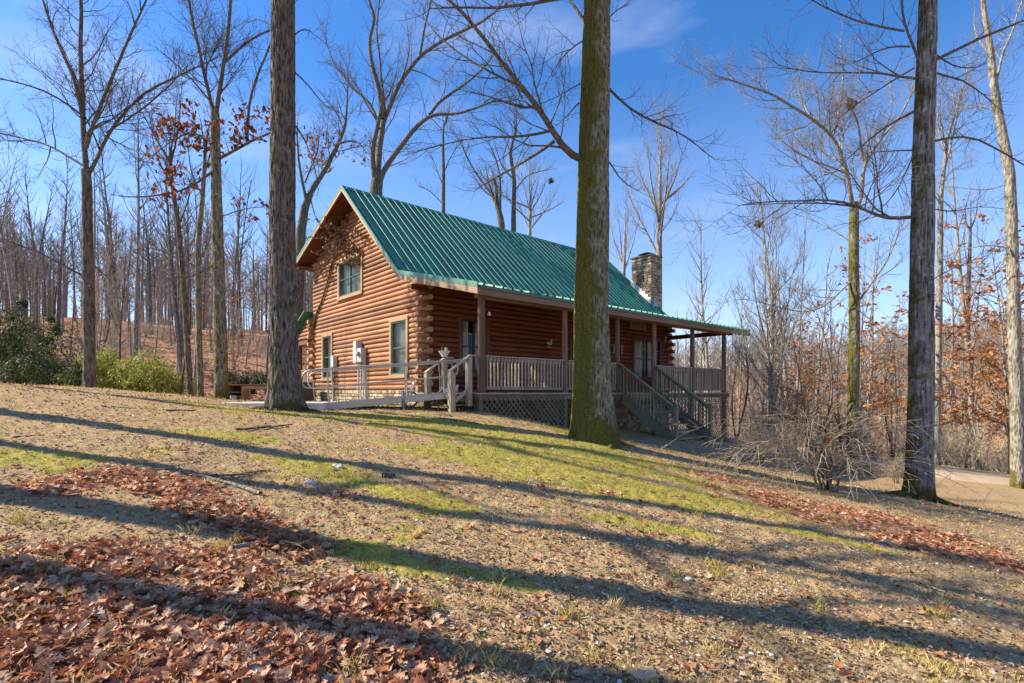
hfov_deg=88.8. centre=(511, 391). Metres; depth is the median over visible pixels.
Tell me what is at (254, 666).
field stone
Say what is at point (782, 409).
brush thicket
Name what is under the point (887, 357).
forest tree
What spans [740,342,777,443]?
forest tree
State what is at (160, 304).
forest tree
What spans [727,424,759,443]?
brush thicket
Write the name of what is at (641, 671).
field stone
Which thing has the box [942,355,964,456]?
forest tree
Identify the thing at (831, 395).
forest tree
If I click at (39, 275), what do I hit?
forest tree
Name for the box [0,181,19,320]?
forest tree
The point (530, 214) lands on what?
forest tree
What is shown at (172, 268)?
forest tree
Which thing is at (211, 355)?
forest tree
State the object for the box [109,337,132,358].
brush thicket
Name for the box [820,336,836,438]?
forest tree
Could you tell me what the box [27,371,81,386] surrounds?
evergreen shrub
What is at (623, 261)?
forest tree
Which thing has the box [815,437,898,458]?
brush thicket
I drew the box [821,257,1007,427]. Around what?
forest tree
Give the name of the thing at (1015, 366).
forest tree
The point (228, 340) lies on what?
forest tree
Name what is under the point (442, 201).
forest tree
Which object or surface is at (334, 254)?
dead vine
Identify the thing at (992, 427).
forest tree
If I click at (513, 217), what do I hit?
forest tree
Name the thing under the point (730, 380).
forest tree
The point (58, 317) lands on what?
forest tree
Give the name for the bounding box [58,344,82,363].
brush thicket
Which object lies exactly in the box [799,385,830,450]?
forest tree
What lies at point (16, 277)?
forest tree
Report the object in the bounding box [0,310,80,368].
evergreen shrub
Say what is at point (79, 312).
forest tree
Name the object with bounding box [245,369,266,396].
brush thicket
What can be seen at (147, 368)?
olive bush
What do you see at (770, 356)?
forest tree
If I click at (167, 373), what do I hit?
olive bush
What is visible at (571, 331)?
front door
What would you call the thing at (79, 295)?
forest tree
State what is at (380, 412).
timber edging
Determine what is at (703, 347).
forest tree
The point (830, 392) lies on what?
forest tree
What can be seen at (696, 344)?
forest tree
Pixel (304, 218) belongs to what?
forest tree
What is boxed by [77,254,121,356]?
forest tree
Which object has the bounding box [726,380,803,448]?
brush thicket
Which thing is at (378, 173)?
forest tree
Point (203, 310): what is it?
forest tree
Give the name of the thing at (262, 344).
brush thicket
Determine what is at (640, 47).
sky
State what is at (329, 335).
window
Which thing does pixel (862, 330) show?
forest tree
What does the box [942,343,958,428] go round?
forest tree
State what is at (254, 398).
woodland leaves
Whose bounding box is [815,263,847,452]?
forest tree
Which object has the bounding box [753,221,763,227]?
squirrel nest
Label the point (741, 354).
forest tree
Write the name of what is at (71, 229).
forest tree
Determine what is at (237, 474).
fallen branch
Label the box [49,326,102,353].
brush thicket
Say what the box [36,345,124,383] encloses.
olive bush
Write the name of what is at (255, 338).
forest tree
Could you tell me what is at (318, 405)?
concrete pad
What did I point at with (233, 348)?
forest tree
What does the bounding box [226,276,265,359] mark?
forest tree
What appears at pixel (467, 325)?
door
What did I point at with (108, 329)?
forest tree
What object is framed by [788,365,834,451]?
forest tree
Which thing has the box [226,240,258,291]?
forest tree
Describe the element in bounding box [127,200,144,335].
forest tree
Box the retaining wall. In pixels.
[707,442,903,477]
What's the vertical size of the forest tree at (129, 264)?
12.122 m
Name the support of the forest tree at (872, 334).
on the ground
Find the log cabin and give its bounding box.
[296,185,749,441]
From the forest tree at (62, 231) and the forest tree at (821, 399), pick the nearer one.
the forest tree at (821, 399)
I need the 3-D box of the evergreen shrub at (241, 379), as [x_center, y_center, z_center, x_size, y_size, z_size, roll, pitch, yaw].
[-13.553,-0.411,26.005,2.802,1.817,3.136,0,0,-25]
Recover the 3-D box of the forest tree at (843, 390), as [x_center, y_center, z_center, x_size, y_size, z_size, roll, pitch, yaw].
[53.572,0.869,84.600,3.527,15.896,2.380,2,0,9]
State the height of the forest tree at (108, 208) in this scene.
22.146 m
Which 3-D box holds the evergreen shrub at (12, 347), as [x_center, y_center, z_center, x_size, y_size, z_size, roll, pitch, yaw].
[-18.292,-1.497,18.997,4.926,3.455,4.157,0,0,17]
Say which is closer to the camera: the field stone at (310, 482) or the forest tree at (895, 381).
the field stone at (310, 482)
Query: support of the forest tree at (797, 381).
on the ground
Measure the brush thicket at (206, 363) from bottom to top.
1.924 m
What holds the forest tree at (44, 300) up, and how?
on the ground
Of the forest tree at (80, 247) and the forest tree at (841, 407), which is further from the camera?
the forest tree at (80, 247)
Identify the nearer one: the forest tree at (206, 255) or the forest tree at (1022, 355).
the forest tree at (1022, 355)
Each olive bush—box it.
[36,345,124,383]
[53,356,151,391]
[74,343,179,393]
[105,355,186,394]
[162,375,196,393]
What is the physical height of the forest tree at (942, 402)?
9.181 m
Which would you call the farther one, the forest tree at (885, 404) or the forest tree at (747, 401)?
the forest tree at (885, 404)
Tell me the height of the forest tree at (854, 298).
16.196 m
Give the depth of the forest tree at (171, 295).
46.34 m
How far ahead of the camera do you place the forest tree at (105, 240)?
44.32 m
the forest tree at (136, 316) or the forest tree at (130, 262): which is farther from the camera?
the forest tree at (130, 262)
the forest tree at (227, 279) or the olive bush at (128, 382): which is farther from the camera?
the forest tree at (227, 279)
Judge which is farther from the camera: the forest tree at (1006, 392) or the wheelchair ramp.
the forest tree at (1006, 392)
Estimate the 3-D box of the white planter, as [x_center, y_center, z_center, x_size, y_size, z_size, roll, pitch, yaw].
[-1.768,-1.050,13.671,0.340,0.260,0.340,0,0,-41]
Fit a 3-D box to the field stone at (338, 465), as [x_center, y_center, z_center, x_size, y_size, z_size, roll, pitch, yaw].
[-2.192,0.939,6.572,0.157,0.076,0.146,0,0,0]
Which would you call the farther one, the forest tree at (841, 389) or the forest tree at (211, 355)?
the forest tree at (841, 389)
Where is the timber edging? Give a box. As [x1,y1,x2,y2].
[374,411,479,423]
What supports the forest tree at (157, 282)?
on the ground
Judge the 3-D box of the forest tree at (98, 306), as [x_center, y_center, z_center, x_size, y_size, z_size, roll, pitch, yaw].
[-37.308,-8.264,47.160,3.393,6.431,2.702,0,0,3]
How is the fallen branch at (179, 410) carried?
on the ground
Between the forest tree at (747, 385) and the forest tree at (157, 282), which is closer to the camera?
the forest tree at (747, 385)
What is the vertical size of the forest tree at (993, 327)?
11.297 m
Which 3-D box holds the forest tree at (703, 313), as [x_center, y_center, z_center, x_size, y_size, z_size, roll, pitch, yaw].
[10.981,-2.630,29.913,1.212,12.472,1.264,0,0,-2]
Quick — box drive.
[648,433,1009,484]
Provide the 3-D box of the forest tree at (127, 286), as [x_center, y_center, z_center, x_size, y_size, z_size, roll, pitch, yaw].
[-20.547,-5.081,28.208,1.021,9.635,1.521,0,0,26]
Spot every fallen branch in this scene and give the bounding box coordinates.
[166,409,196,410]
[192,470,277,477]
[232,534,313,548]
[236,424,291,429]
[479,505,501,520]
[903,579,959,603]
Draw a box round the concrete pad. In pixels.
[227,402,335,409]
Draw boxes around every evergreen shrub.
[0,295,52,379]
[0,304,78,384]
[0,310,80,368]
[0,321,98,381]
[0,351,82,384]
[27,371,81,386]
[205,368,267,396]
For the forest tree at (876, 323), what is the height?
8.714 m
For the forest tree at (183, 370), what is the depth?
20.16 m
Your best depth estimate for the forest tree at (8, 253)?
42.35 m
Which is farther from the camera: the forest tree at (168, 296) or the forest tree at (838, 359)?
the forest tree at (168, 296)
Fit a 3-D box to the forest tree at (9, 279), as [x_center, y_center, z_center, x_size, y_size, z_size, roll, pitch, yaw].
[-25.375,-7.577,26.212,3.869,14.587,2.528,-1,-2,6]
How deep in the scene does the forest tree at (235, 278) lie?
43.38 m
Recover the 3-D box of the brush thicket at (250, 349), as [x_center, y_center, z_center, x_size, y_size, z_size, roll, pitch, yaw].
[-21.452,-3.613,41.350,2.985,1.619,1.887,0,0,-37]
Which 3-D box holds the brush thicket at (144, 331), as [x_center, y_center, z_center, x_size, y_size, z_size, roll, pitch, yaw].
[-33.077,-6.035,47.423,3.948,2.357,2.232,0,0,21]
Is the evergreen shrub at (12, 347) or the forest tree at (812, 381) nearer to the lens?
the evergreen shrub at (12, 347)
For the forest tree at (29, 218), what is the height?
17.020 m
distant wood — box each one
[0,200,313,329]
[306,227,313,311]
[669,304,1023,434]
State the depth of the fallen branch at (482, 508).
5.44 m
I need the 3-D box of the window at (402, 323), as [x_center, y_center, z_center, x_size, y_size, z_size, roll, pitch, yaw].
[-3.484,-1.388,16.455,0.284,1.904,1.200,0,0,-41]
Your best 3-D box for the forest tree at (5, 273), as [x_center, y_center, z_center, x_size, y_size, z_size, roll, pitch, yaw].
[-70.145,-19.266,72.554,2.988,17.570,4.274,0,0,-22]
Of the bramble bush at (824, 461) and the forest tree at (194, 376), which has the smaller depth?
the bramble bush at (824, 461)
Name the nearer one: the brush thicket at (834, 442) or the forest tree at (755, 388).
the brush thicket at (834, 442)
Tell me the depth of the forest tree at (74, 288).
35.27 m
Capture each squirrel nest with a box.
[547,177,554,184]
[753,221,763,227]
[845,99,856,109]
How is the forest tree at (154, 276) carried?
on the ground
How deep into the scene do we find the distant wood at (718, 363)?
114.94 m
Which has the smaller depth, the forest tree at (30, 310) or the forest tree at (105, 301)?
the forest tree at (30, 310)
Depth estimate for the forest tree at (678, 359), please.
35.27 m
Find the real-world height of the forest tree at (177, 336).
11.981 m
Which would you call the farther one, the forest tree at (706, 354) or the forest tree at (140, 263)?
the forest tree at (140, 263)
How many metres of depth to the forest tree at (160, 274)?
68.83 m
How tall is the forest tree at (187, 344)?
10.918 m
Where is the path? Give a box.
[620,439,743,453]
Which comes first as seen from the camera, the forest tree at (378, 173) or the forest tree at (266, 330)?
the forest tree at (378, 173)
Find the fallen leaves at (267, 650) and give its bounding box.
[0,462,1023,682]
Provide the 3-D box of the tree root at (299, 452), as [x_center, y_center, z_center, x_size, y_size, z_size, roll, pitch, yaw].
[-2.976,0.804,7.255,0.064,0.231,1.258,0,0,-37]
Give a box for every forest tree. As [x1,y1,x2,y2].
[0,0,258,387]
[0,131,27,221]
[0,139,33,258]
[0,141,35,342]
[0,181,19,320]
[0,189,40,320]
[0,191,31,299]
[0,196,18,311]
[0,223,48,315]
[0,240,30,327]
[0,252,17,324]
[0,272,32,327]
[1,193,22,319]
[3,190,19,313]
[3,192,31,301]
[3,230,21,314]
[5,267,32,338]
[7,226,32,312]
[8,213,47,319]
[11,152,50,323]
[14,261,39,315]
[18,164,63,279]
[18,229,50,322]
[19,268,36,324]
[21,267,61,334]
[26,216,58,315]
[28,219,50,347]
[31,257,57,315]
[32,221,57,315]
[35,154,81,335]
[37,237,65,312]
[45,183,75,327]
[46,202,81,352]
[47,193,106,355]
[52,223,67,315]
[58,168,80,320]
[58,284,98,338]
[59,232,99,290]
[61,120,123,276]
[61,260,113,349]
[65,197,99,264]
[65,210,80,326]
[65,274,115,354]
[69,273,82,327]
[72,192,81,324]
[73,192,110,324]
[74,222,131,350]
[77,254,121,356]
[78,226,141,358]
[79,274,126,330]
[80,113,128,326]
[88,148,128,338]
[93,192,132,331]
[95,0,302,399]
[95,270,133,369]
[97,271,124,324]
[101,260,113,340]
[102,249,132,315]
[102,250,161,363]
[103,210,151,361]
[110,69,200,395]
[111,214,147,366]
[115,239,123,329]
[116,205,144,341]
[117,60,165,378]
[122,180,165,334]
[124,203,136,321]
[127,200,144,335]
[133,208,158,279]
[140,105,209,381]
[141,210,164,323]
[142,141,210,356]
[144,170,185,379]
[147,73,235,396]
[148,206,164,331]
[151,219,174,330]
[154,175,238,393]
[154,240,169,362]
[156,244,163,324]
[156,254,176,345]
[158,234,189,340]
[161,149,241,394]
[162,159,204,334]
[162,258,184,336]
[162,268,175,316]
[166,302,212,350]
[169,198,194,367]
[170,203,193,280]
[172,212,210,307]
[192,170,231,342]
[192,325,238,384]
[201,200,211,329]
[201,208,211,349]
[201,284,212,331]
[207,260,259,377]
[209,281,268,368]
[209,310,249,374]
[210,220,241,342]
[221,152,262,338]
[223,182,259,346]
[224,211,244,351]
[225,272,245,344]
[226,162,265,331]
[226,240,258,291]
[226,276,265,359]
[236,258,246,329]
[239,243,265,340]
[240,253,250,330]
[240,288,250,337]
[241,272,260,343]
[242,292,267,371]
[244,186,300,393]
[251,237,261,335]
[254,201,268,332]
[259,226,268,289]
[296,38,390,337]
[313,0,542,195]
[413,87,463,212]
[447,125,511,228]
[489,87,556,231]
[490,153,566,384]
[609,180,638,275]
[619,86,697,309]
[668,13,950,461]
[672,299,702,425]
[672,316,698,427]
[675,194,740,425]
[678,250,749,427]
[680,333,697,432]
[686,296,701,392]
[695,250,716,420]
[718,179,821,446]
[720,360,738,438]
[721,271,765,438]
[726,347,742,422]
[727,318,747,436]
[728,364,747,437]
[732,275,754,429]
[733,318,757,435]
[735,164,811,447]
[738,350,768,433]
[738,368,754,437]
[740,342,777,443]
[741,339,765,432]
[749,317,829,447]
[751,265,822,447]
[751,300,868,448]
[761,341,842,450]
[778,331,827,450]
[780,335,845,446]
[787,236,847,441]
[788,177,821,447]
[788,272,848,452]
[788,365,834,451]
[795,284,876,453]
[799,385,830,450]
[804,225,906,456]
[811,364,830,452]
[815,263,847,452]
[815,373,846,449]
[819,353,840,447]
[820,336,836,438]
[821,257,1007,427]
[834,344,876,402]
[834,361,846,441]
[834,372,886,457]
[835,226,907,445]
[835,355,847,422]
[836,315,904,456]
[838,342,893,458]
[839,310,955,459]
[864,349,907,459]
[867,306,906,459]
[871,374,904,443]
[879,370,894,435]
[880,333,907,455]
[882,305,907,457]
[895,255,1000,455]
[902,288,964,418]
[904,0,1023,488]
[905,1,1018,465]
[935,133,1021,468]
[936,199,1023,473]
[941,272,1006,468]
[942,339,958,448]
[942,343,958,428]
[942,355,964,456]
[944,227,1023,414]
[944,363,980,450]
[945,355,993,435]
[946,243,1023,427]
[947,287,1023,423]
[954,371,1004,470]
[956,173,1001,467]
[956,326,996,467]
[956,368,1006,455]
[960,198,1003,371]
[980,394,1007,459]
[982,321,1023,429]
[982,332,1001,448]
[984,334,1007,453]
[996,242,1023,420]
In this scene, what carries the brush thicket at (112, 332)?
on the ground
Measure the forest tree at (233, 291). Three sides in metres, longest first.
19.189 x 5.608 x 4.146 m
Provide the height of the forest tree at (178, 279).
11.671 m
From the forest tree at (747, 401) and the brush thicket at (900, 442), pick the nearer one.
the brush thicket at (900, 442)
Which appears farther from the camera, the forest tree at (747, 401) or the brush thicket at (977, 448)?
the forest tree at (747, 401)
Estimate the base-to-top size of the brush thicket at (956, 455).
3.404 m
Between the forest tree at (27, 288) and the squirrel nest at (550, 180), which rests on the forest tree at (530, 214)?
the squirrel nest at (550, 180)
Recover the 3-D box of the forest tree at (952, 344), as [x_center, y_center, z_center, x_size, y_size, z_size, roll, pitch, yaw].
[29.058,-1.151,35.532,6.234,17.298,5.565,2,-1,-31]
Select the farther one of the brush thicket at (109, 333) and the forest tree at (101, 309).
the brush thicket at (109, 333)
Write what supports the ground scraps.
on the ground
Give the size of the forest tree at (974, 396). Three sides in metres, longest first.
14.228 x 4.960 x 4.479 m
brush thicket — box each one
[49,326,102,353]
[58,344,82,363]
[72,334,126,358]
[99,321,128,342]
[99,324,118,342]
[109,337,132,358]
[115,327,165,349]
[131,314,160,336]
[148,314,174,341]
[174,348,213,374]
[227,339,257,355]
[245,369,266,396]
[250,335,266,354]
[713,414,748,438]
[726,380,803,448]
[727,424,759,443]
[730,376,840,450]
[797,424,870,453]
[803,384,884,457]
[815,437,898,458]
[822,424,900,459]
[829,423,895,460]
[884,408,976,463]
[884,432,962,466]
[889,421,945,459]
[940,396,1007,471]
[940,423,968,467]
[941,420,981,466]
[941,435,1006,468]
[977,442,1007,472]
[982,447,1007,471]
[989,440,1007,472]
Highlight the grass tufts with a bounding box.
[0,397,1023,682]
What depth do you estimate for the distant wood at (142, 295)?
81.25 m
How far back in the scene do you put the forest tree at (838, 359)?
27.05 m
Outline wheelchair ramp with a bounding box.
[301,359,461,409]
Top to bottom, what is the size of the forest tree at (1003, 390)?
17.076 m
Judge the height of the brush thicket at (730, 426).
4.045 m
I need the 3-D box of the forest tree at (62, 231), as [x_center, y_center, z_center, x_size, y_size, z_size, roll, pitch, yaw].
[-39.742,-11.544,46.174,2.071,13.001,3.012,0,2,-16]
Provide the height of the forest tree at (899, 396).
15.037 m
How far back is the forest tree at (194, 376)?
26.07 m
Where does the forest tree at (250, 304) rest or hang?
on the ground
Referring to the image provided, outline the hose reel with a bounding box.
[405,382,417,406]
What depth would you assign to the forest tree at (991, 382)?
59.65 m
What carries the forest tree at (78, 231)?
on the ground
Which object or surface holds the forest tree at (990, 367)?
on the ground
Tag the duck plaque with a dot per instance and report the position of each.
(549, 343)
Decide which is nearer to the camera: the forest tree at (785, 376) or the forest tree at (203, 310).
the forest tree at (785, 376)
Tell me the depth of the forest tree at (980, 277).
25.74 m
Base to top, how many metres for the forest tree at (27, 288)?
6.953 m
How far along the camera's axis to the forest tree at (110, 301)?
53.95 m
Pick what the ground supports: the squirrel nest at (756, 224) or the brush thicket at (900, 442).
the brush thicket at (900, 442)
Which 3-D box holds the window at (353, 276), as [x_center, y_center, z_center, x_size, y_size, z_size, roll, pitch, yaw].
[-5.858,-4.203,19.168,0.284,1.514,2.150,0,0,-41]
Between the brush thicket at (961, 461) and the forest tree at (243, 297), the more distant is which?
the forest tree at (243, 297)
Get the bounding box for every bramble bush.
[646,385,1012,509]
[690,416,806,462]
[867,453,904,483]
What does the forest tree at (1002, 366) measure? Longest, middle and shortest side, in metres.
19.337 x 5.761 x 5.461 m
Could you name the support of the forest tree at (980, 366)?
on the ground
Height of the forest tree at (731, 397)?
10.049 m
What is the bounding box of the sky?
[0,0,1023,366]
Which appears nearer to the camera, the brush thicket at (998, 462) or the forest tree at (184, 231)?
the brush thicket at (998, 462)
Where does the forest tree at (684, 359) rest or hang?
on the ground
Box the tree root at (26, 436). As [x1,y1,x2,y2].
[13,435,40,437]
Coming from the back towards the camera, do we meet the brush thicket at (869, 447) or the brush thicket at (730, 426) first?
the brush thicket at (730, 426)
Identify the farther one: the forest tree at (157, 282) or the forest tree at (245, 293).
the forest tree at (245, 293)
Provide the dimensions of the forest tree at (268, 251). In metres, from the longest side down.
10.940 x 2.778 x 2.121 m
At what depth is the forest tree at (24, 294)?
37.00 m
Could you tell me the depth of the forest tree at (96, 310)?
35.49 m
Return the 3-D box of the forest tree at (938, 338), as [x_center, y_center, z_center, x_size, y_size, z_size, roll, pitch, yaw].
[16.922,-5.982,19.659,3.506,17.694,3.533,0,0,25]
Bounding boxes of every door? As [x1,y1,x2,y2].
[457,314,489,376]
[557,329,573,392]
[631,335,661,380]
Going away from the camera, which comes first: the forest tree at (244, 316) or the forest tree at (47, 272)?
the forest tree at (244, 316)
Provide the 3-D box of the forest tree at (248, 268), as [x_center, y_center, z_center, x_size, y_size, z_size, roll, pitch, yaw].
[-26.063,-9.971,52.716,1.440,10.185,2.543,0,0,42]
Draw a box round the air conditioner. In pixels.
[302,381,314,401]
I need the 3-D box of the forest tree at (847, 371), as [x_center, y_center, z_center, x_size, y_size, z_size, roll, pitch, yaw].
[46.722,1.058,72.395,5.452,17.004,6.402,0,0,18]
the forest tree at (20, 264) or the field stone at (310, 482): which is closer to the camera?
the field stone at (310, 482)
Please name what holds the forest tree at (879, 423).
on the ground
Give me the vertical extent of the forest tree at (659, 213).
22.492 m
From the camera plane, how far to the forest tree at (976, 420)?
49.17 m
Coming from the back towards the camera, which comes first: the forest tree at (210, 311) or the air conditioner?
the forest tree at (210, 311)
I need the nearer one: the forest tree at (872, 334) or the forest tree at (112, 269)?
the forest tree at (872, 334)
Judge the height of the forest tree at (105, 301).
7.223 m
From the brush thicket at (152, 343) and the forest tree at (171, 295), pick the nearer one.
the brush thicket at (152, 343)
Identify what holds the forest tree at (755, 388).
on the ground
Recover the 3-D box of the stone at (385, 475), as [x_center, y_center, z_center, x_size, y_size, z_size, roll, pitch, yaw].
[-1.506,1.016,6.399,0.164,0.074,0.081,0,0,-44]
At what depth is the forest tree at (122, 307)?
21.91 m
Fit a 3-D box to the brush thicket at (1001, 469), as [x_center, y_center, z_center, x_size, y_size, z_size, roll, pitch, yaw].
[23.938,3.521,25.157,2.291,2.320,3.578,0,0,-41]
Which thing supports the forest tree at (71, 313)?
on the ground
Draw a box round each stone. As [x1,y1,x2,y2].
[240,664,262,680]
[303,479,317,484]
[332,464,343,467]
[382,473,394,477]
[428,633,444,641]
[629,666,658,682]
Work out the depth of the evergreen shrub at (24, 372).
17.47 m
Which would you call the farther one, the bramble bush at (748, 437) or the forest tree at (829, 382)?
the forest tree at (829, 382)
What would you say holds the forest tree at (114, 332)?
on the ground
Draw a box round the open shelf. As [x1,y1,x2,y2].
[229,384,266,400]
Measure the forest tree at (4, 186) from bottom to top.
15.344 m
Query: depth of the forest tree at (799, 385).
50.56 m
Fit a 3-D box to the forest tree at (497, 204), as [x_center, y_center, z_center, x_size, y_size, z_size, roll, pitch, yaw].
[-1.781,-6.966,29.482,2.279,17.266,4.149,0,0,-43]
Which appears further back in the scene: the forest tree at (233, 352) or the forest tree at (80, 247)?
the forest tree at (80, 247)
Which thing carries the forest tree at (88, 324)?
on the ground
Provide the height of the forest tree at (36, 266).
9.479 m
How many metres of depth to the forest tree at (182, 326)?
35.75 m
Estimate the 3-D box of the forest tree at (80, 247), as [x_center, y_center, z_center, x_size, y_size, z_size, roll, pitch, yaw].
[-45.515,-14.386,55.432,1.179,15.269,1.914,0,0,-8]
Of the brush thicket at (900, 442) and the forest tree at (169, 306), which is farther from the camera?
the forest tree at (169, 306)
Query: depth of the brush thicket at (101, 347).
31.70 m
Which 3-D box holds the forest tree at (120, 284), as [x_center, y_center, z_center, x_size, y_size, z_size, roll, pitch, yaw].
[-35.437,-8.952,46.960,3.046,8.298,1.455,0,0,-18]
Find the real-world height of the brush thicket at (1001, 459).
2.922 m
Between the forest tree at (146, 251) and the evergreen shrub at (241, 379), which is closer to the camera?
the evergreen shrub at (241, 379)
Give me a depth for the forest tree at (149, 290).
49.90 m
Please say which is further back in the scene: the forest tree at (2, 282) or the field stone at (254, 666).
the forest tree at (2, 282)
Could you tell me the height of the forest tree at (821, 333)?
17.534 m
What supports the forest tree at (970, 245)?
on the ground
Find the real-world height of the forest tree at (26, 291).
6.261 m
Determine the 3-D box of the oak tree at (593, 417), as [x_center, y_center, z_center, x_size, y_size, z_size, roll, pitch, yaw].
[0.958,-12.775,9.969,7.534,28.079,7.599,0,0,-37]
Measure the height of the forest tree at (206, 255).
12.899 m
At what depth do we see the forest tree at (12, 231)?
24.99 m
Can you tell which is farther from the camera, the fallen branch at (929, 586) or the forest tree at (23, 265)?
the forest tree at (23, 265)
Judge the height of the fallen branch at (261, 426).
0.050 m
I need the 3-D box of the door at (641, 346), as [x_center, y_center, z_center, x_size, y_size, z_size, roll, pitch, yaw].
[5.658,-1.423,22.875,2.190,1.894,0.730,0,0,-41]
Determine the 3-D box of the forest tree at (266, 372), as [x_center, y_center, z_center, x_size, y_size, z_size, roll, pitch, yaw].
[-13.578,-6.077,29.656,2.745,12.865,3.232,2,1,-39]
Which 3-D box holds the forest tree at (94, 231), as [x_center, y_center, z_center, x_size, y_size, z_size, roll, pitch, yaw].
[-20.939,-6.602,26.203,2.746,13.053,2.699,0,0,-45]
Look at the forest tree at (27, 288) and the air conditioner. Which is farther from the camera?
the forest tree at (27, 288)
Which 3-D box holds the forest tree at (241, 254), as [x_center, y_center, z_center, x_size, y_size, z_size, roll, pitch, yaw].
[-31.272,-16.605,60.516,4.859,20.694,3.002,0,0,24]
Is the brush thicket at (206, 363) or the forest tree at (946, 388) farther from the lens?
the forest tree at (946, 388)
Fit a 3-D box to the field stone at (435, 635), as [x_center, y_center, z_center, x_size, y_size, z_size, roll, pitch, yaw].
[-0.438,1.413,3.007,0.106,0.049,0.082,0,0,0]
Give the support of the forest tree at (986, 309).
on the ground
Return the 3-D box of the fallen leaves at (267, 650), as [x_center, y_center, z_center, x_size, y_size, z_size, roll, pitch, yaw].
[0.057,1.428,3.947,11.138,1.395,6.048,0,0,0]
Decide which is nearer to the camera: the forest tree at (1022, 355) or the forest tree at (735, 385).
the forest tree at (1022, 355)
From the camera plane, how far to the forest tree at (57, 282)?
88.61 m
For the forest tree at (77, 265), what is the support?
on the ground
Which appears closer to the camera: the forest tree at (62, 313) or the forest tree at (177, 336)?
the forest tree at (177, 336)
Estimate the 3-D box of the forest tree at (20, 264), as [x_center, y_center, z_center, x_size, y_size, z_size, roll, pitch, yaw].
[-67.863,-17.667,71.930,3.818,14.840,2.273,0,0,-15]
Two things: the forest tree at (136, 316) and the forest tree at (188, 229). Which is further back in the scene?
the forest tree at (188, 229)
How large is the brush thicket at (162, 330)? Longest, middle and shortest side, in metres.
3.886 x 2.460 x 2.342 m
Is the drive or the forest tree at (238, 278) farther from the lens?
the forest tree at (238, 278)
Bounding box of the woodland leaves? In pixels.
[1,316,325,401]
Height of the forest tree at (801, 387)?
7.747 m
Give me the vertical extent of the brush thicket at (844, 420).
3.745 m
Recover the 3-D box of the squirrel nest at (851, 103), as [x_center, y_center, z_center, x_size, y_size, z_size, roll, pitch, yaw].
[11.990,-10.218,18.514,0.498,0.533,0.471,0,0,0]
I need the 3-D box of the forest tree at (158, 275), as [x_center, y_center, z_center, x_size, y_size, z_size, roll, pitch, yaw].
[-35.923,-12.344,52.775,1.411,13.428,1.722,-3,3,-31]
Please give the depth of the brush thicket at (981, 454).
29.50 m
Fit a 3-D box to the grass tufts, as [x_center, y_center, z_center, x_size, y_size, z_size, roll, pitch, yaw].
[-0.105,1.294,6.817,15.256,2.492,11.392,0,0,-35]
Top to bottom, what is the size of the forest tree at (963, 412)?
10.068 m
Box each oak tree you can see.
[237,0,339,411]
[369,0,745,449]
[665,0,1023,510]
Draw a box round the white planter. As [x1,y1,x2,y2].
[438,347,450,356]
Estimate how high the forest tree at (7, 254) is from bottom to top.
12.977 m
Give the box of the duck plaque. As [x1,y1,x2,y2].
[546,339,551,347]
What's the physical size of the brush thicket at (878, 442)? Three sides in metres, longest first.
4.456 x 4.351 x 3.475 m
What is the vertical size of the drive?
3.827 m
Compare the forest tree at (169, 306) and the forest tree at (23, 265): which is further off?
the forest tree at (169, 306)
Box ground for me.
[0,315,1023,682]
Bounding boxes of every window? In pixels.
[321,332,333,380]
[337,250,363,300]
[388,315,409,377]
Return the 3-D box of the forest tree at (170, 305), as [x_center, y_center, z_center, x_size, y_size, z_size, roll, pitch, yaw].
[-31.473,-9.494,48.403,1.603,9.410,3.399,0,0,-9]
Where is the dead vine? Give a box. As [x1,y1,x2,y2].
[303,209,362,327]
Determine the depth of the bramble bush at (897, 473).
15.04 m
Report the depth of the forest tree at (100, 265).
58.39 m
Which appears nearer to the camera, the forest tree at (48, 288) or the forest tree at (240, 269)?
the forest tree at (48, 288)
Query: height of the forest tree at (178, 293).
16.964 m
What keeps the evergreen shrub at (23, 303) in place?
on the ground
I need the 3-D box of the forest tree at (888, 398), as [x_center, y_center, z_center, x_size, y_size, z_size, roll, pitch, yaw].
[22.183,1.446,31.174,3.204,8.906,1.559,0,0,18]
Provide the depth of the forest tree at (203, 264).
46.65 m
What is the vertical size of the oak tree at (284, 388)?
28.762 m
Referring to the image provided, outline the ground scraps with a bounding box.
[0,382,1023,682]
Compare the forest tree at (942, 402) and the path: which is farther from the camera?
the forest tree at (942, 402)
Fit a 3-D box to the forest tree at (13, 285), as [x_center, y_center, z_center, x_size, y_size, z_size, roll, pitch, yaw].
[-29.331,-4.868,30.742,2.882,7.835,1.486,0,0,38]
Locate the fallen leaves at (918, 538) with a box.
[0,383,1023,576]
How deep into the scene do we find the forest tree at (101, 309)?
24.16 m
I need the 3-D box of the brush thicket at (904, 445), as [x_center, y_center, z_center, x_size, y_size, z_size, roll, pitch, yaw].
[17.308,1.912,21.761,3.041,2.354,2.674,2,2,29]
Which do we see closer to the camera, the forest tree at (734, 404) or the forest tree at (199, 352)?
the forest tree at (199, 352)
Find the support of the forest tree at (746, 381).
on the ground
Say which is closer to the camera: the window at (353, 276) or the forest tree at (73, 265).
the window at (353, 276)
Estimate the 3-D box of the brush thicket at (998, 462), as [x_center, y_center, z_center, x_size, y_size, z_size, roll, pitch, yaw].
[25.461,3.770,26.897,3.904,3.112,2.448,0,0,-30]

